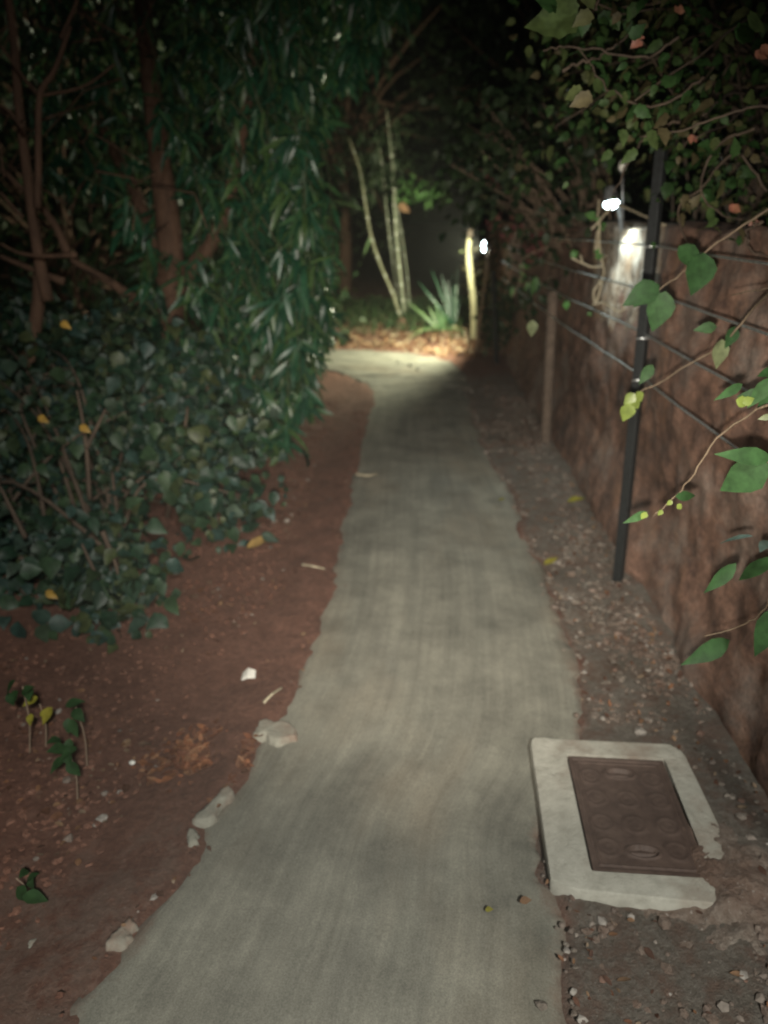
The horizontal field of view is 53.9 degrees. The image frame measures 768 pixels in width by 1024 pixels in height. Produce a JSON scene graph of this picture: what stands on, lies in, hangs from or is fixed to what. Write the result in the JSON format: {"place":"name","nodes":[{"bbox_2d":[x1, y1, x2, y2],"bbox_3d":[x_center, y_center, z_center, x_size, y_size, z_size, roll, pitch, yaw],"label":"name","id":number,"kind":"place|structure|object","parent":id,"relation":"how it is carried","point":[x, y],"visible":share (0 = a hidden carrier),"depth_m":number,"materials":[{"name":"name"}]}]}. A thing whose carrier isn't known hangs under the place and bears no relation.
{"place":"outdoors","nodes":[
{"label":"outdoors","id":0,"kind":"place"},
{"bbox_2d":[70,349,582,1023],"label":"path","id":1,"kind":"structure","parent":0,"point":[372,835],"depth_m":2.06,"materials":[{"name":"concrete"}]},
{"bbox_2d":[355,473,377,475],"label":"twig","id":2,"kind":"object","parent":1,"relation":"on","point":[357,474],"visible":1,"depth_m":4.53,"materials":[{"name":"brown wood"}]},
{"bbox_2d":[485,906,493,911],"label":"fallen leaf","id":3,"kind":"object","parent":1,"relation":"on","point":[488,909],"visible":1,"depth_m":1.70,"materials":[{"name":"yellow plant"}]},
{"bbox_2d":[520,896,530,903],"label":"fallen leaf","id":4,"kind":"object","parent":1,"relation":"on","point":[524,899],"visible":1,"depth_m":1.72,"materials":[{"name":"brown plant"}]},
{"bbox_2d":[0,0,766,224],"label":"sky","id":5,"kind":"structure","parent":0,"point":[433,218],"materials":[{"name":"black"}]},
{"bbox_2d":[0,225,767,1023],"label":"ground","id":6,"kind":"structure","parent":0,"point":[144,855],"depth_m":2.45,"materials":[{"name":"soil"}]},
{"bbox_2d":[5,680,34,752],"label":"seedling","id":7,"kind":"object","parent":6,"relation":"on","point":[27,693],"visible":0.9,"depth_m":2.12,"materials":[{"name":"green plant"}]},
{"bbox_2d":[15,868,47,903],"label":"seedling","id":8,"kind":"object","parent":6,"relation":"on","point":[33,896],"visible":0.99,"depth_m":1.73,"materials":[{"name":"green plant"}]},
{"bbox_2d":[23,695,52,746],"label":"seedling","id":9,"kind":"object","parent":6,"relation":"on","point":[45,714],"visible":0.92,"depth_m":2.19,"materials":[{"name":"yellow plant"}]},
{"bbox_2d":[46,736,80,798],"bbox_3d":[-0.841,0.707,2.005,0.073,0.245,0.065,-10,24,-25],"label":"seedling","id":10,"kind":"object","parent":6,"relation":"on","point":[67,749],"visible":0.98,"depth_m":1.97,"materials":[{"name":"green plant"}]},
{"bbox_2d":[63,698,87,765],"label":"seedling","id":11,"kind":"object","parent":6,"relation":"on","point":[70,725],"visible":1,"depth_m":2.09,"materials":[{"name":"green plant"}]},
{"bbox_2d":[28,916,138,951],"bbox_3d":[-0.672,0.964,1.664,0.600,0.115,0.600,0,21,0],"label":"cement spill","id":12,"kind":"object","parent":6,"relation":"on","point":[121,939],"visible":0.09,"depth_m":1.64,"materials":[{"name":"grey concrete"}]},
{"bbox_2d":[0,0,207,396],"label":"bare shrub","id":13,"kind":"object","parent":6,"relation":"on","point":[30,189],"visible":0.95,"depth_m":3.63,"materials":[{"name":"brown plant"}]},
{"bbox_2d":[0,1,237,372],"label":"dark bush","id":14,"kind":"object","parent":6,"relation":"on","point":[76,286],"visible":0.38,"depth_m":6.77,"materials":[{"name":"green plant"}]},
{"bbox_2d":[0,0,237,313],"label":"dark tree","id":15,"kind":"object","parent":6,"relation":"on","point":[134,71],"visible":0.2,"depth_m":10.31,"materials":[{"name":"green plant"}]},
{"bbox_2d":[0,275,309,653],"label":"broadleaf bush","id":16,"kind":"object","parent":6,"relation":"on","point":[47,439],"visible":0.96,"depth_m":3.56,"materials":[{"name":"green plant"}]},
{"bbox_2d":[7,431,358,912],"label":"pebbles","id":17,"kind":"object","parent":6,"relation":"on","point":[100,818],"visible":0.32,"depth_m":2.13,"materials":[{"name":"grey stone"}]},
{"bbox_2d":[0,373,366,959],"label":"leaf litter","id":18,"kind":"object","parent":6,"relation":"on","point":[57,815],"visible":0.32,"depth_m":2.31,"materials":[{"name":"brown plant"}]},
{"bbox_2d":[120,719,258,792],"bbox_3d":[-0.563,0.708,2.225,0.450,0.077,0.324,12,24,27],"label":"leaf drift","id":19,"kind":"object","parent":6,"relation":"on","point":[190,760],"visible":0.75,"depth_m":2.20,"materials":[{"name":"brown plant"}]},
{"bbox_2d":[202,309,214,438],"bbox_3d":[-1.055,-0.745,4.648,0.159,1.014,0.034,0,21,0],"label":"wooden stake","id":20,"kind":"object","parent":6,"relation":"on","point":[206,390],"visible":0.08,"depth_m":4.63,"materials":[{"name":"brown wood"}]},
{"bbox_2d":[187,784,235,847],"bbox_3d":[-0.511,0.859,1.933,0.600,0.115,0.600,0,21,0],"label":"cement spill","id":21,"kind":"object","parent":6,"relation":"on","point":[207,816],"visible":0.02,"depth_m":1.97,"materials":[{"name":"grey concrete"}]},
{"bbox_2d":[0,0,423,468],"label":"drooping tree","id":22,"kind":"object","parent":6,"relation":"on","point":[274,183],"visible":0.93,"depth_m":4.37,"materials":[{"name":"green plant"}]},
{"bbox_2d":[241,668,255,679],"bbox_3d":[-0.466,0.558,2.598,0.048,0.025,0.049,0,21,0],"label":"paper scrap","id":23,"kind":"object","parent":6,"relation":"on","point":[248,673],"visible":1,"depth_m":2.60,"materials":[{"name":"white paper"}]},
{"bbox_2d":[247,536,264,547],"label":"fallen leaf","id":24,"kind":"object","parent":6,"relation":"on","point":[257,541],"visible":0.79,"depth_m":3.58,"materials":[{"name":"plant"}]},
{"bbox_2d":[262,687,282,703],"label":"twig","id":25,"kind":"object","parent":6,"relation":"on","point":[266,699],"visible":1,"depth_m":2.42,"materials":[{"name":"beige wood"}]},
{"bbox_2d":[253,719,297,746],"bbox_3d":[-0.379,0.701,2.341,0.600,0.112,0.600,0,21,0],"label":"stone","id":26,"kind":"object","parent":6,"relation":"on","point":[281,733],"visible":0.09,"depth_m":2.28,"materials":[{"name":"beige stone"}]},
{"bbox_2d":[184,204,366,348],"bbox_3d":[-1.525,-2.934,9.219,2.636,1.935,2.147,0,21,0],"label":"dark bush","id":27,"kind":"object","parent":6,"relation":"on","point":[345,332],"visible":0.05,"depth_m":9.17,"materials":[{"name":"green plant"}]},
{"bbox_2d":[301,563,324,569],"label":"twig","id":28,"kind":"object","parent":6,"relation":"on","point":[303,564],"visible":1,"depth_m":3.32,"materials":[{"name":"beige wood"}]},
{"bbox_2d":[192,291,486,339],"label":"grass","id":29,"kind":"structure","parent":6,"relation":"on","point":[389,304],"depth_m":11.12,"materials":[{"name":"green plant"}]},
{"bbox_2d":[154,0,530,292],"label":"dark tree","id":30,"kind":"object","parent":6,"relation":"on","point":[360,122],"visible":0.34,"depth_m":13.76,"materials":[{"name":"green plant"}]},
{"bbox_2d":[324,136,400,317],"bbox_3d":[-0.346,-3.901,10.544,1.231,2.423,0.554,-3,21,-7],"label":"bamboo culm","id":31,"kind":"object","parent":6,"relation":"on","point":[365,197],"visible":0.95,"depth_m":10.38,"materials":[{"name":"plant"}]},
{"bbox_2d":[355,120,418,302],"bbox_3d":[0.021,-4.099,10.733,0.852,2.594,0.487,-8,23,-20],"label":"bamboo culm","id":32,"kind":"object","parent":6,"relation":"on","point":[361,137],"visible":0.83,"depth_m":10.48,"materials":[{"name":"green plant"}]},
{"bbox_2d":[371,115,419,308],"bbox_3d":[0.153,-4.254,10.979,0.736,2.704,0.653,0,21,0],"label":"bamboo culm","id":33,"kind":"object","parent":6,"relation":"on","point":[402,153],"visible":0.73,"depth_m":10.82,"materials":[{"name":"green plant"}]},
{"bbox_2d":[367,99,451,318],"bbox_3d":[0.350,-4.170,10.494,1.175,2.927,0.979,0,21,0],"label":"bamboo culm","id":34,"kind":"object","parent":6,"relation":"on","point":[402,207],"visible":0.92,"depth_m":10.37,"materials":[{"name":"green plant"}]},
{"bbox_2d":[331,322,500,357],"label":"fallen leaves","id":35,"kind":"object","parent":6,"relation":"on","point":[459,348],"visible":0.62,"depth_m":9.48,"materials":[{"name":"brown plant"}]},
{"bbox_2d":[408,301,462,337],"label":"strappy plant","id":36,"kind":"object","parent":6,"relation":"on","point":[438,323],"visible":0.94,"depth_m":10.11,"materials":[{"name":"green plant"}]},
{"bbox_2d":[420,268,461,327],"bbox_3d":[0.770,-2.964,10.379,0.628,0.918,0.392,0,21,0],"label":"strappy plant","id":37,"kind":"object","parent":6,"relation":"on","point":[452,308],"visible":0.88,"depth_m":10.33,"materials":[{"name":"green plant"}]},
{"bbox_2d":[456,332,469,355],"bbox_3d":[0.914,-1.836,8.281,0.120,0.314,0.361,-7,22,-16],"label":"cable","id":38,"kind":"object","parent":6,"relation":"on","point":[467,348],"visible":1,"depth_m":8.40,"materials":[{"name":"metal"}]},
{"bbox_2d":[466,229,476,339],"bbox_3d":[1.095,-2.797,9.428,0.176,1.376,0.085,0,21,0],"label":"wooden pole","id":39,"kind":"object","parent":6,"relation":"on","point":[473,305],"visible":0.89,"depth_m":9.39,"materials":[{"name":"beige wood"}]},
{"bbox_2d":[440,236,504,334],"bbox_3d":[1.696,-2.958,9.829,1.884,1.573,1.768,-17,27,-37],"label":"dark bush","id":40,"kind":"object","parent":6,"relation":"on","point":[492,256],"visible":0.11,"depth_m":9.82,"materials":[{"name":"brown plant"}]},
{"bbox_2d":[474,241,489,352],"bbox_3d":[1.086,-2.380,8.526,0.084,1.282,0.216,-10,24,-25],"label":"garden lamp","id":41,"kind":"object","parent":6,"relation":"on","point":[485,246],"visible":0.98,"depth_m":8.46,"materials":[{"name":"metal"}]},
{"bbox_2d":[467,276,515,357],"bbox_3d":[1.202,-2.034,8.088,0.598,0.928,0.670,10,24,24],"label":"dark bush","id":42,"kind":"object","parent":6,"relation":"on","point":[502,311],"visible":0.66,"depth_m":8.05,"materials":[{"name":"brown plant"}]},
{"bbox_2d":[424,53,637,338],"bbox_3d":[1.128,-2.069,5.728,1.757,2.696,2.566,0,21,0],"label":"flowering bush","id":43,"kind":"object","parent":6,"relation":"on","point":[587,179],"visible":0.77,"depth_m":5.24,"materials":[{"name":"green plant"}]},
{"bbox_2d":[540,291,558,442],"bbox_3d":[1.123,-0.925,5.147,0.070,1.117,0.112,-18,28,-38],"label":"wooden post","id":44,"kind":"object","parent":6,"relation":"on","point":[549,359],"visible":0.84,"depth_m":5.10,"materials":[{"name":"brown wood"}]},
{"bbox_2d":[417,0,764,234],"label":"dark tree","id":45,"kind":"object","parent":6,"relation":"on","point":[500,10],"visible":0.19,"depth_m":12.75,"materials":[{"name":"green plant"}]},
{"bbox_2d":[456,374,767,1023],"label":"strip litter","id":46,"kind":"object","parent":6,"relation":"on","point":[649,952],"visible":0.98,"depth_m":2.62,"materials":[{"name":"grey gravel"}]},
{"bbox_2d":[544,557,557,564],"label":"fallen leaf","id":47,"kind":"object","parent":46,"relation":"on","point":[549,561],"visible":1,"depth_m":3.40,"materials":[{"name":"yellow plant"}]},
{"bbox_2d":[568,496,583,501],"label":"fallen leaf","id":48,"kind":"object","parent":46,"relation":"on","point":[573,498],"visible":1,"depth_m":4.14,"materials":[{"name":"yellow plant"}]},
{"bbox_2d":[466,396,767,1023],"bbox_3d":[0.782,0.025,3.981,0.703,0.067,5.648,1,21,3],"label":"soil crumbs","id":49,"kind":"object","parent":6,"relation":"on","point":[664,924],"visible":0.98,"depth_m":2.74,"materials":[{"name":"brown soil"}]},
{"bbox_2d":[480,218,767,796],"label":"stone wall","id":50,"kind":"structure","parent":6,"relation":"on","point":[677,560],"depth_m":2.98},
{"bbox_2d":[510,234,580,297],"bbox_3d":[1.101,-1.634,4.980,0.536,0.421,0.047,-4,22,-10],"label":"trailing sprig","id":51,"kind":"object","parent":50,"relation":"attached to","point":[534,285],"visible":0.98,"depth_m":4.99,"materials":[{"name":"green plant"}]},
{"bbox_2d":[603,159,625,233],"bbox_3d":[1.193,-1.614,3.900,0.082,0.383,0.238,12,24,27],"label":"garden lamp","id":52,"kind":"object","parent":50,"relation":"on","point":[608,194],"visible":0.78,"depth_m":3.87,"materials":[{"name":"metal"}]},
{"bbox_2d":[483,0,767,257],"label":"overhanging shrub","id":53,"kind":"object","parent":6,"relation":"on","point":[559,20],"visible":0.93,"depth_m":2.46,"materials":[{"name":"green plant"}]},
{"bbox_2d":[530,737,723,910],"bbox_3d":[0.636,0.823,1.991,0.455,0.101,0.566,2,21,4],"label":"manhole","id":54,"kind":"object","parent":6,"relation":"on","point":[614,817],"visible":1,"depth_m":1.93,"materials":[{"name":"grey concrete"}]},
{"bbox_2d":[612,148,668,581],"bbox_3d":[0.994,-0.445,2.981,0.083,1.794,0.069,13,25,31],"label":"iron post","id":55,"kind":"object","parent":6,"relation":"on","point":[650,255],"visible":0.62,"depth_m":2.93,"materials":[{"name":"metal"}]},
{"bbox_2d":[501,277,737,448],"bbox_3d":[1.050,-0.999,4.166,0.014,0.028,7.694,1,21,2],"label":"fence wire","id":56,"kind":"object","parent":55,"relation":"attached to","point":[691,415],"visible":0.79,"depth_m":2.68,"materials":[{"name":"grey metal"}]},
{"bbox_2d":[502,261,767,403],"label":"fence wire","id":57,"kind":"object","parent":55,"relation":"attached to","point":[695,363],"visible":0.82,"depth_m":2.69,"materials":[{"name":"grey metal"}]},
{"bbox_2d":[505,228,767,264],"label":"fence wire","id":58,"kind":"object","parent":55,"relation":"attached to","point":[732,258],"visible":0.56,"depth_m":2.57,"materials":[{"name":"grey metal"}]},
{"bbox_2d":[563,200,665,315],"bbox_3d":[1.142,-1.201,3.596,0.474,0.531,0.243,16,26,35],"label":"hanging vine","id":59,"kind":"object","parent":58,"relation":"hanging from","point":[590,215],"visible":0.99,"depth_m":3.63,"materials":[{"name":"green plant"}]},
{"bbox_2d":[507,246,767,335],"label":"fence wire","id":60,"kind":"object","parent":55,"relation":"attached to","point":[727,320],"visible":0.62,"depth_m":2.35,"materials":[{"name":"grey metal"}]},
{"bbox_2d":[527,209,767,664],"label":"leafy creeper","id":61,"kind":"object","parent":6,"relation":"on","point":[748,472],"visible":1,"depth_m":1.62,"materials":[{"name":"green plant"}]},
{"bbox_2d":[536,0,767,226],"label":"dark tree","id":62,"kind":"object","parent":6,"relation":"on","point":[661,96],"visible":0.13,"depth_m":6.50,"materials":[{"name":"green plant"}]},
{"bbox_2d":[637,821,767,954],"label":"soil mound","id":63,"kind":"object","parent":6,"relation":"on","point":[735,878],"visible":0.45,"depth_m":1.72,"materials":[{"name":"brown soil"}]},
{"bbox_2d":[395,317,405,328],"bbox_3d":[0.231,-2.596,10.451,0.177,0.194,0.175,0,21,0],"label":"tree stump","id":64,"kind":"object","parent":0,"point":[402,319],"visible":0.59,"depth_m":10.39,"materials":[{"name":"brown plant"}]}
]}

